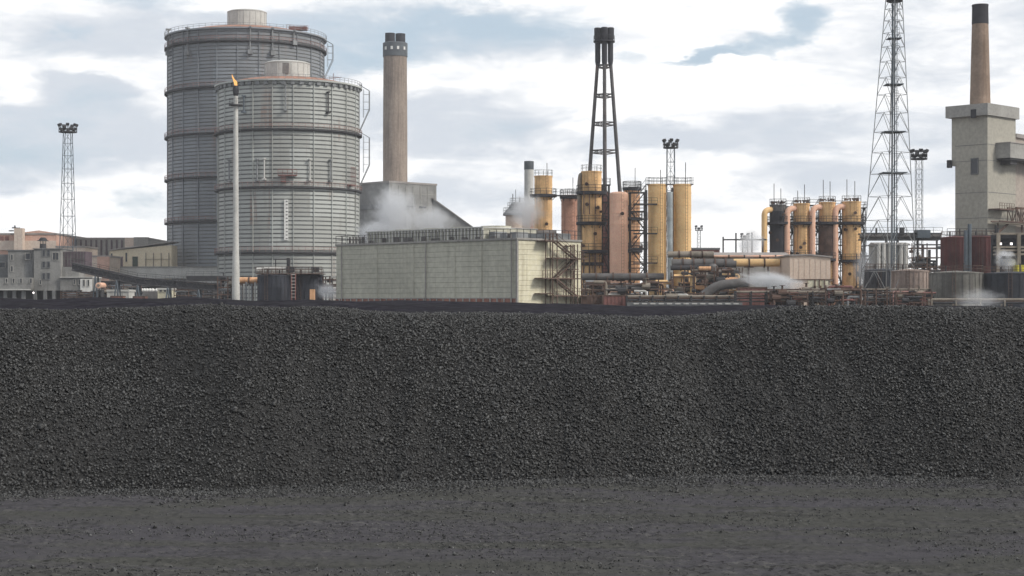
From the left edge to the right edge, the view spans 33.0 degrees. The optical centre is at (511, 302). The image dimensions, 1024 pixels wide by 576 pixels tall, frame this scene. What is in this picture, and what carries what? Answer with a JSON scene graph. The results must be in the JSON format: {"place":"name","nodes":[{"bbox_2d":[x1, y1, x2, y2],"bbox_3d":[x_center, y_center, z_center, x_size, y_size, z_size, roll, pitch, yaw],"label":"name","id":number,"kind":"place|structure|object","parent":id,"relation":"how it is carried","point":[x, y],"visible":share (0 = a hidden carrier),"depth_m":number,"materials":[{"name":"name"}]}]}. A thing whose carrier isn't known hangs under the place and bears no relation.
{"place":"outdoors","nodes":[
{"label":"outdoors","id":0,"kind":"place"},
{"bbox_2d":[0,225,85,253],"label":"shed","id":1,"kind":"structure","parent":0,"point":[19,239],"depth_m":479.80,"materials":[{"name":"red paint"}]},
{"bbox_2d":[0,237,101,299],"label":"bunker building","id":2,"kind":"structure","parent":0,"point":[42,272],"depth_m":378.00,"materials":[{"name":"concrete"}]},
{"bbox_2d":[74,237,166,254],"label":"ribbed shed","id":3,"kind":"structure","parent":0,"point":[104,245],"depth_m":499.86,"materials":[{"name":"metal"}]},
{"bbox_2d":[108,241,178,279],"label":"beige shed","id":4,"kind":"structure","parent":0,"point":[159,254],"depth_m":466.00,"materials":[{"name":"beige metal"}]},
{"bbox_2d":[241,282,255,300],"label":"pipe fence","id":5,"kind":"object","parent":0,"point":[245,285],"visible":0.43,"depth_m":302.91,"materials":[{"name":"metal"}]},
{"bbox_2d":[0,477,1023,575],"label":"yard surface","id":6,"kind":"object","parent":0,"point":[707,550],"visible":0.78,"depth_m":29.69,"materials":[{"name":"grey gravel"}]},
{"bbox_2d":[0,476,1023,575],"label":"coke crumbs","id":7,"kind":"object","parent":6,"relation":"on","point":[114,569],"visible":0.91,"depth_m":30.28,"materials":[{"name":"black gravel"}]},
{"bbox_2d":[0,0,1023,292],"label":"sky","id":8,"kind":"structure","parent":0,"point":[764,100],"materials":[{"name":"white"}]},
{"bbox_2d":[560,188,576,239],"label":"process column","id":9,"kind":"structure","parent":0,"point":[568,211],"depth_m":328.57,"materials":[{"name":"pink metal"}]},
{"bbox_2d":[576,164,607,294],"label":"process column","id":10,"kind":"structure","parent":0,"point":[590,211],"depth_m":310.37,"materials":[{"name":"metal"}]},
{"bbox_2d":[603,193,607,271],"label":"ladder","id":11,"kind":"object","parent":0,"point":[605,235],"depth_m":331.45,"materials":[{"name":"metal"}]},
{"bbox_2d":[609,192,627,291],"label":"process column","id":12,"kind":"structure","parent":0,"point":[618,237],"depth_m":306.61,"materials":[{"name":"metal"}]},
{"bbox_2d":[622,181,642,301],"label":"process column","id":13,"kind":"structure","parent":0,"point":[632,189],"depth_m":328.59,"materials":[{"name":"brown metal"}]},
{"bbox_2d":[628,186,645,301],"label":"stair tower","id":14,"kind":"structure","parent":0,"point":[630,208],"depth_m":311.89,"materials":[{"name":"metal"}]},
{"bbox_2d":[648,170,666,301],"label":"process column","id":15,"kind":"structure","parent":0,"point":[657,217],"depth_m":304.62,"materials":[{"name":"metal"}]},
{"bbox_2d":[664,192,672,292],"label":"downcomer","id":16,"kind":"object","parent":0,"point":[669,223],"visible":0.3,"depth_m":301.64,"materials":[{"name":"silver metal"}]},
{"bbox_2d":[671,265,696,270],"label":"pipe run","id":17,"kind":"object","parent":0,"point":[680,267],"visible":0.66,"depth_m":292.67,"materials":[{"name":"metal"}]},
{"bbox_2d":[701,278,747,294],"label":"sloping duct","id":18,"kind":"object","parent":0,"point":[713,288],"visible":0.84,"depth_m":283.31,"materials":[{"name":"metal"}]},
{"bbox_2d":[691,252,787,301],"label":"long shed","id":19,"kind":"structure","parent":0,"point":[758,271],"depth_m":312.00,"materials":[{"name":"metal"}]},
{"bbox_2d":[769,254,832,304],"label":"peach building","id":20,"kind":"structure","parent":0,"point":[797,271],"depth_m":285.00,"materials":[{"name":"metal"}]},
{"bbox_2d":[869,242,909,269],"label":"storage tanks","id":21,"kind":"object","parent":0,"point":[875,258],"depth_m":317.38,"materials":[{"name":"metal"}]},
{"bbox_2d":[945,103,1023,234],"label":"coal tower","id":22,"kind":"structure","parent":0,"point":[985,180],"depth_m":348.11,"materials":[{"name":"concrete"}]},
{"bbox_2d":[970,158,978,174],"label":"window","id":23,"kind":"structure","parent":22,"relation":"in","point":[974,163],"depth_m":347.00,"materials":[{"name":"glass"}]},
{"bbox_2d":[970,3,990,103],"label":"brick chimney","id":24,"kind":"object","parent":22,"relation":"on","point":[980,80],"visible":0.89,"depth_m":350.46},
{"bbox_2d":[996,142,1023,164],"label":"conveyor gallery","id":25,"kind":"object","parent":22,"relation":"attached to","point":[1009,153],"visible":1,"depth_m":346.73,"materials":[{"name":"concrete"}]},
{"bbox_2d":[991,233,1023,272],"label":"oven deck","id":26,"kind":"structure","parent":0,"point":[1007,244],"depth_m":299.00,"materials":[{"name":"beige concrete"}]},
{"label":"ground","id":27,"kind":"structure","parent":0,"visible":0},
{"bbox_2d":[57,123,77,250],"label":"lighting mast","id":28,"kind":"object","parent":27,"relation":"on","point":[68,128],"visible":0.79,"depth_m":419.50,"materials":[{"name":"metal"}]},
{"bbox_2d":[55,246,98,254],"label":"flat annex","id":29,"kind":"object","parent":27,"relation":"on","point":[94,250],"visible":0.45,"depth_m":470.00,"materials":[{"name":"concrete"}]},
{"bbox_2d":[60,290,95,298],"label":"pipework module","id":30,"kind":"object","parent":27,"relation":"on","point":[76,294],"visible":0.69,"depth_m":372.21,"materials":[{"name":"metal"}]},
{"bbox_2d":[85,255,120,280],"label":"flat annex","id":31,"kind":"object","parent":27,"relation":"on","point":[110,261],"visible":0.31,"depth_m":450.00,"materials":[{"name":"concrete"}]},
{"bbox_2d":[106,290,135,297],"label":"white cabin","id":32,"kind":"object","parent":27,"relation":"on","point":[129,293],"visible":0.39,"depth_m":380.00,"materials":[{"name":"metal"}]},
{"bbox_2d":[102,284,142,296],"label":"pipework module","id":33,"kind":"object","parent":27,"relation":"on","point":[111,287],"visible":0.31,"depth_m":391.95,"materials":[{"name":"metal"}]},
{"bbox_2d":[71,258,222,297],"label":"inclined conveyor","id":34,"kind":"object","parent":27,"relation":"on","point":[139,282],"visible":0.84,"depth_m":370.02,"materials":[{"name":"metal"}]},
{"bbox_2d":[142,288,157,298],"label":"sack row","id":35,"kind":"object","parent":27,"relation":"on","point":[151,293],"visible":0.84,"depth_m":414.40,"materials":[{"name":"white paint"}]},
{"bbox_2d":[157,288,176,297],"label":"site office","id":36,"kind":"structure","parent":27,"relation":"on","point":[161,292],"depth_m":400.00,"materials":[{"name":"paint"}]},
{"bbox_2d":[120,266,216,279],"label":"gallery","id":37,"kind":"object","parent":27,"relation":"on","point":[165,271],"visible":0.1,"depth_m":461.50,"materials":[{"name":"paint"}]},
{"bbox_2d":[174,282,222,298],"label":"pipework module","id":38,"kind":"object","parent":27,"relation":"on","point":[205,294],"visible":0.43,"depth_m":395.39,"materials":[{"name":"metal"}]},
{"bbox_2d":[186,271,223,298],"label":"dark shed","id":39,"kind":"structure","parent":27,"relation":"on","point":[201,278],"depth_m":424.80,"materials":[{"name":"metal"}]},
{"bbox_2d":[217,273,241,299],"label":"pipework module","id":40,"kind":"object","parent":27,"relation":"on","point":[226,295],"visible":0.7,"depth_m":330.04,"materials":[{"name":"metal"}]},
{"bbox_2d":[229,75,242,299],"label":"flare stack","id":41,"kind":"object","parent":27,"relation":"on","point":[236,285],"visible":0.95,"depth_m":329.58,"materials":[{"name":"paint"}]},
{"bbox_2d":[239,277,256,300],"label":"pipe run","id":42,"kind":"object","parent":27,"relation":"on","point":[249,280],"visible":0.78,"depth_m":304.57,"materials":[{"name":"orange paint"}]},
{"bbox_2d":[164,9,332,279],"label":"gasholder","id":43,"kind":"object","parent":27,"relation":"on","point":[243,43],"visible":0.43,"depth_m":473.26,"materials":[{"name":"metal"}]},
{"bbox_2d":[257,269,290,300],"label":"storage tank","id":44,"kind":"object","parent":27,"relation":"on","point":[277,286],"visible":0.59,"depth_m":297.55,"materials":[{"name":"metal"}]},
{"bbox_2d":[255,258,325,274],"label":"tank top deck","id":45,"kind":"structure","parent":44,"relation":"on","point":[289,269],"depth_m":298.68,"materials":[{"name":"metal"}]},
{"bbox_2d":[214,60,369,300],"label":"gasholder","id":46,"kind":"object","parent":27,"relation":"on","point":[301,137],"visible":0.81,"depth_m":424.32,"materials":[{"name":"metal"}]},
{"bbox_2d":[291,267,323,299],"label":"storage tank","id":47,"kind":"object","parent":27,"relation":"on","point":[308,286],"visible":0.52,"depth_m":299.48,"materials":[{"name":"metal"}]},
{"bbox_2d":[321,276,335,299],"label":"pipework module","id":48,"kind":"object","parent":27,"relation":"on","point":[325,290],"visible":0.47,"depth_m":299.92,"materials":[{"name":"metal"}]},
{"bbox_2d":[383,33,407,181],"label":"twin flue chimney","id":49,"kind":"object","parent":27,"relation":"on","point":[395,51],"visible":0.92,"depth_m":611.34,"materials":[{"name":"concrete"}]},
{"bbox_2d":[358,181,436,242],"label":"boiler house","id":50,"kind":"structure","parent":27,"relation":"on","point":[391,205],"depth_m":596.24,"materials":[{"name":"concrete"}]},
{"bbox_2d":[433,198,472,227],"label":"conveyor gallery","id":51,"kind":"object","parent":27,"relation":"on","point":[444,216],"visible":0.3,"depth_m":604.00,"materials":[{"name":"metal"}]},
{"bbox_2d":[335,226,581,303],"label":"cooling tower","id":52,"kind":"structure","parent":27,"relation":"on","point":[488,264],"depth_m":260.02,"materials":[{"name":"beige concrete"}]},
{"bbox_2d":[0,302,1023,519],"bbox_3d":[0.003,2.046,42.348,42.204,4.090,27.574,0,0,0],"label":"coke pile","id":53,"kind":"object","parent":27,"relation":"on","point":[633,324],"visible":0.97,"depth_m":40.05,"materials":[{"name":"black gravel"}]},
{"bbox_2d":[0,297,1023,316],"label":"coke fines bank","id":54,"kind":"structure","parent":27,"relation":"on","point":[412,306],"depth_m":104.85,"materials":[{"name":"black gravel"}]},
{"bbox_2d":[503,189,526,227],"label":"cone top vessel","id":55,"kind":"object","parent":27,"relation":"on","point":[512,213],"visible":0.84,"depth_m":362.99,"materials":[{"name":"metal"}]},
{"bbox_2d":[522,205,533,228],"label":"round top vessel","id":56,"kind":"object","parent":27,"relation":"on","point":[528,216],"visible":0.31,"depth_m":343.23,"materials":[{"name":"paint"}]},
{"bbox_2d":[524,161,533,204],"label":"slim chimney","id":57,"kind":"object","parent":27,"relation":"on","point":[528,177],"visible":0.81,"depth_m":379.13,"materials":[{"name":"paint"}]},
{"bbox_2d":[530,169,556,229],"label":"process column","id":58,"kind":"structure","parent":27,"relation":"on","point":[542,196],"depth_m":338.44,"materials":[{"name":"metal"}]},
{"bbox_2d":[534,233,587,303],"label":"fire stair","id":59,"kind":"object","parent":27,"relation":"on","point":[573,257],"visible":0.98,"depth_m":254.95,"materials":[{"name":"metal"}]},
{"bbox_2d":[582,295,601,304],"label":"steel container","id":60,"kind":"object","parent":27,"relation":"on","point":[592,299],"visible":0.35,"depth_m":257.94,"materials":[{"name":"metal"}]},
{"bbox_2d":[582,280,607,294],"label":"pipework module","id":61,"kind":"object","parent":27,"relation":"on","point":[598,287],"visible":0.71,"depth_m":284.77,"materials":[{"name":"metal"}]},
{"bbox_2d":[588,27,621,191],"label":"triple flue stack","id":62,"kind":"object","parent":27,"relation":"on","point":[604,36],"visible":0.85,"depth_m":418.31,"materials":[{"name":"metal"}]},
{"bbox_2d":[602,178,610,292],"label":"stair tower","id":63,"kind":"structure","parent":27,"relation":"on","point":[608,226],"depth_m":313.88,"materials":[{"name":"metal"}]},
{"bbox_2d":[602,295,626,305],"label":"steel container","id":64,"kind":"object","parent":27,"relation":"on","point":[619,300],"visible":0.42,"depth_m":256.94,"materials":[{"name":"metal"}]},
{"bbox_2d":[582,272,663,293],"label":"pipe run","id":65,"kind":"object","parent":27,"relation":"on","point":[621,277],"visible":0.72,"depth_m":295.47,"materials":[{"name":"metal"}]},
{"bbox_2d":[604,277,647,301],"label":"pipework module","id":66,"kind":"object","parent":27,"relation":"on","point":[624,288],"visible":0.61,"depth_m":285.92,"materials":[{"name":"metal"}]},
{"bbox_2d":[630,190,657,272],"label":"landing set","id":67,"kind":"object","parent":27,"relation":"on","point":[646,233],"visible":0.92,"depth_m":302.80,"materials":[{"name":"metal"}]},
{"bbox_2d":[642,278,673,301],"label":"pipework module","id":68,"kind":"object","parent":27,"relation":"on","point":[649,283],"visible":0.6,"depth_m":286.29,"materials":[{"name":"metal"}]},
{"bbox_2d":[662,138,679,287],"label":"lighting mast","id":69,"kind":"object","parent":27,"relation":"on","point":[669,143],"visible":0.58,"depth_m":399.52,"materials":[{"name":"metal"}]},
{"bbox_2d":[626,295,733,305],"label":"pipe rack","id":70,"kind":"object","parent":27,"relation":"on","point":[689,298],"visible":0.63,"depth_m":255.06,"materials":[{"name":"metal"}]},
{"bbox_2d":[672,162,691,287],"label":"process column","id":71,"kind":"structure","parent":27,"relation":"on","point":[682,217],"depth_m":304.58,"materials":[{"name":"metal"}]},
{"bbox_2d":[663,289,704,301],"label":"pipework module","id":72,"kind":"object","parent":27,"relation":"on","point":[669,292],"visible":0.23,"depth_m":258.90,"materials":[{"name":"metal"}]},
{"bbox_2d":[627,302,741,305],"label":"long bund","id":73,"kind":"structure","parent":27,"relation":"on","point":[677,303],"depth_m":250.00,"materials":[{"name":"concrete"}]},
{"bbox_2d":[670,268,698,292],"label":"pipework module","id":74,"kind":"object","parent":27,"relation":"on","point":[683,285],"visible":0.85,"depth_m":288.33,"materials":[{"name":"metal"}]},
{"bbox_2d":[667,251,713,284],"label":"pipe run","id":75,"kind":"object","parent":27,"relation":"on","point":[690,254],"visible":0.97,"depth_m":297.56,"materials":[{"name":"metal"}]},
{"bbox_2d":[672,258,736,291],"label":"pipe run","id":76,"kind":"object","parent":27,"relation":"on","point":[731,263],"visible":0.59,"depth_m":294.33,"materials":[{"name":"metal"}]},
{"bbox_2d":[691,265,721,301],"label":"pipework module","id":77,"kind":"object","parent":27,"relation":"on","point":[705,280],"visible":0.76,"depth_m":288.36,"materials":[{"name":"metal"}]},
{"bbox_2d":[713,265,742,301],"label":"pipework module","id":78,"kind":"object","parent":27,"relation":"on","point":[731,274],"visible":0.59,"depth_m":287.92,"materials":[{"name":"metal"}]},
{"bbox_2d":[722,232,766,251],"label":"pipe gantry","id":79,"kind":"object","parent":27,"relation":"on","point":[751,239],"visible":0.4,"depth_m":329.90,"materials":[{"name":"metal"}]},
{"bbox_2d":[714,255,781,276],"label":"pipe run","id":80,"kind":"object","parent":27,"relation":"on","point":[745,256],"visible":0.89,"depth_m":299.83,"materials":[{"name":"paint"}]},
{"bbox_2d":[737,287,766,304],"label":"steel container","id":81,"kind":"object","parent":27,"relation":"on","point":[752,289],"visible":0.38,"depth_m":258.94,"materials":[{"name":"metal"}]},
{"bbox_2d":[734,258,779,286],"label":"pipe run","id":82,"kind":"object","parent":27,"relation":"on","point":[748,263],"visible":0.94,"depth_m":294.43,"materials":[{"name":"paint"}]},
{"bbox_2d":[754,277,784,288],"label":"cabin","id":83,"kind":"object","parent":27,"relation":"on","point":[768,282],"visible":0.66,"depth_m":276.00,"materials":[{"name":"paint"}]},
{"bbox_2d":[761,198,787,251],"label":"gooseneck vessel","id":84,"kind":"object","parent":27,"relation":"on","point":[776,223],"visible":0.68,"depth_m":343.41,"materials":[{"name":"metal"}]},
{"bbox_2d":[768,285,811,305],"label":"pipework module","id":85,"kind":"object","parent":27,"relation":"on","point":[775,297],"visible":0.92,"depth_m":250.90,"materials":[{"name":"metal"}]},
{"bbox_2d":[734,291,859,305],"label":"pipe rack","id":86,"kind":"object","parent":27,"relation":"on","point":[750,296],"visible":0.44,"depth_m":253.09,"materials":[{"name":"metal"}]},
{"bbox_2d":[784,184,811,253],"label":"gooseneck vessel","id":87,"kind":"object","parent":27,"relation":"on","point":[801,223],"visible":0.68,"depth_m":343.55,"materials":[{"name":"paint"}]},
{"bbox_2d":[810,199,818,254],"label":"access frame","id":88,"kind":"object","parent":27,"relation":"on","point":[817,239],"visible":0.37,"depth_m":345.78,"materials":[{"name":"metal"}]},
{"bbox_2d":[810,180,839,284],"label":"gooseneck vessel","id":89,"kind":"object","parent":27,"relation":"on","point":[825,223],"visible":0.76,"depth_m":343.47,"materials":[{"name":"paint"}]},
{"bbox_2d":[834,200,843,284],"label":"access frame","id":90,"kind":"object","parent":27,"relation":"on","point":[840,252],"visible":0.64,"depth_m":345.82,"materials":[{"name":"metal"}]},
{"bbox_2d":[820,280,867,305],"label":"pipework module","id":91,"kind":"object","parent":27,"relation":"on","point":[836,291],"visible":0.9,"depth_m":249.90,"materials":[{"name":"metal"}]},
{"bbox_2d":[833,181,864,304],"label":"gooseneck vessel","id":92,"kind":"object","parent":27,"relation":"on","point":[851,223],"visible":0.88,"depth_m":343.33,"materials":[{"name":"paint"}]},
{"bbox_2d":[856,253,868,287],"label":"pipework module","id":93,"kind":"object","parent":27,"relation":"on","point":[858,274],"visible":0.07,"depth_m":330.13,"materials":[{"name":"metal"}]},
{"bbox_2d":[861,202,866,288],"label":"access frame","id":94,"kind":"object","parent":27,"relation":"on","point":[862,215],"visible":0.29,"depth_m":345.77,"materials":[{"name":"metal"}]},
{"bbox_2d":[799,289,930,305],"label":"pipe rack","id":95,"kind":"object","parent":27,"relation":"on","point":[875,295],"visible":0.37,"depth_m":262.09,"materials":[{"name":"metal"}]},
{"bbox_2d":[864,261,898,304],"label":"storage tank","id":96,"kind":"object","parent":27,"relation":"on","point":[873,283],"visible":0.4,"depth_m":297.72,"materials":[{"name":"metal"}]},
{"bbox_2d":[859,0,915,290],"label":"lattice tower","id":97,"kind":"structure","parent":27,"relation":"on","point":[893,85],"depth_m":284.74,"materials":[{"name":"metal"}]},
{"bbox_2d":[866,287,926,305],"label":"pipework module","id":98,"kind":"object","parent":27,"relation":"on","point":[880,302],"visible":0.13,"depth_m":268.26,"materials":[{"name":"metal"}]},
{"bbox_2d":[858,227,942,287],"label":"pipe bridge","id":99,"kind":"structure","parent":27,"relation":"on","point":[922,235],"depth_m":330.80,"materials":[{"name":"metal"}]},
{"bbox_2d":[891,262,928,305],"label":"storage tank","id":100,"kind":"object","parent":27,"relation":"on","point":[908,278],"visible":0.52,"depth_m":281.44,"materials":[{"name":"metal"}]},
{"bbox_2d":[889,286,935,305],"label":"pipework module","id":101,"kind":"object","parent":27,"relation":"on","point":[917,298],"visible":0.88,"depth_m":256.20,"materials":[{"name":"metal"}]},
{"bbox_2d":[910,149,928,268],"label":"lighting mast","id":102,"kind":"object","parent":27,"relation":"on","point":[922,156],"visible":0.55,"depth_m":359.33,"materials":[{"name":"metal"}]},
{"bbox_2d":[908,243,939,272],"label":"pipework module","id":103,"kind":"object","parent":27,"relation":"on","point":[926,259],"visible":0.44,"depth_m":345.03,"materials":[{"name":"metal"}]},
{"bbox_2d":[940,229,963,271],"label":"storage tank","id":104,"kind":"object","parent":27,"relation":"on","point":[951,250],"visible":0.35,"depth_m":307.74,"materials":[{"name":"metal"}]},
{"bbox_2d":[929,263,983,305],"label":"storage tank","id":105,"kind":"object","parent":27,"relation":"on","point":[956,284],"visible":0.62,"depth_m":264.63,"materials":[{"name":"metal"}]},
{"bbox_2d":[945,224,994,271],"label":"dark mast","id":106,"kind":"object","parent":27,"relation":"on","point":[967,235],"visible":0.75,"depth_m":303.80,"materials":[{"name":"metal"}]},
{"bbox_2d":[928,298,1023,306],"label":"pipe rack","id":107,"kind":"object","parent":27,"relation":"on","point":[976,301],"visible":0.67,"depth_m":240.10,"materials":[{"name":"metal"}]},
{"bbox_2d":[972,229,994,272],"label":"storage tank","id":108,"kind":"object","parent":27,"relation":"on","point":[981,250],"visible":0.2,"depth_m":307.51,"materials":[{"name":"metal"}]},
{"bbox_2d":[983,264,1023,306],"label":"storage tank","id":109,"kind":"object","parent":27,"relation":"on","point":[1008,284],"visible":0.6,"depth_m":264.51,"materials":[{"name":"metal"}]},
{"bbox_2d":[988,202,1023,232],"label":"truss bridge","id":110,"kind":"structure","parent":27,"relation":"on","point":[1012,221],"depth_m":347.34,"materials":[{"name":"metal"}]},
{"bbox_2d":[1001,256,1023,271],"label":"yellow machine","id":111,"kind":"object","parent":27,"relation":"on","point":[1015,268],"visible":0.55,"depth_m":291.00,"materials":[{"name":"metal"}]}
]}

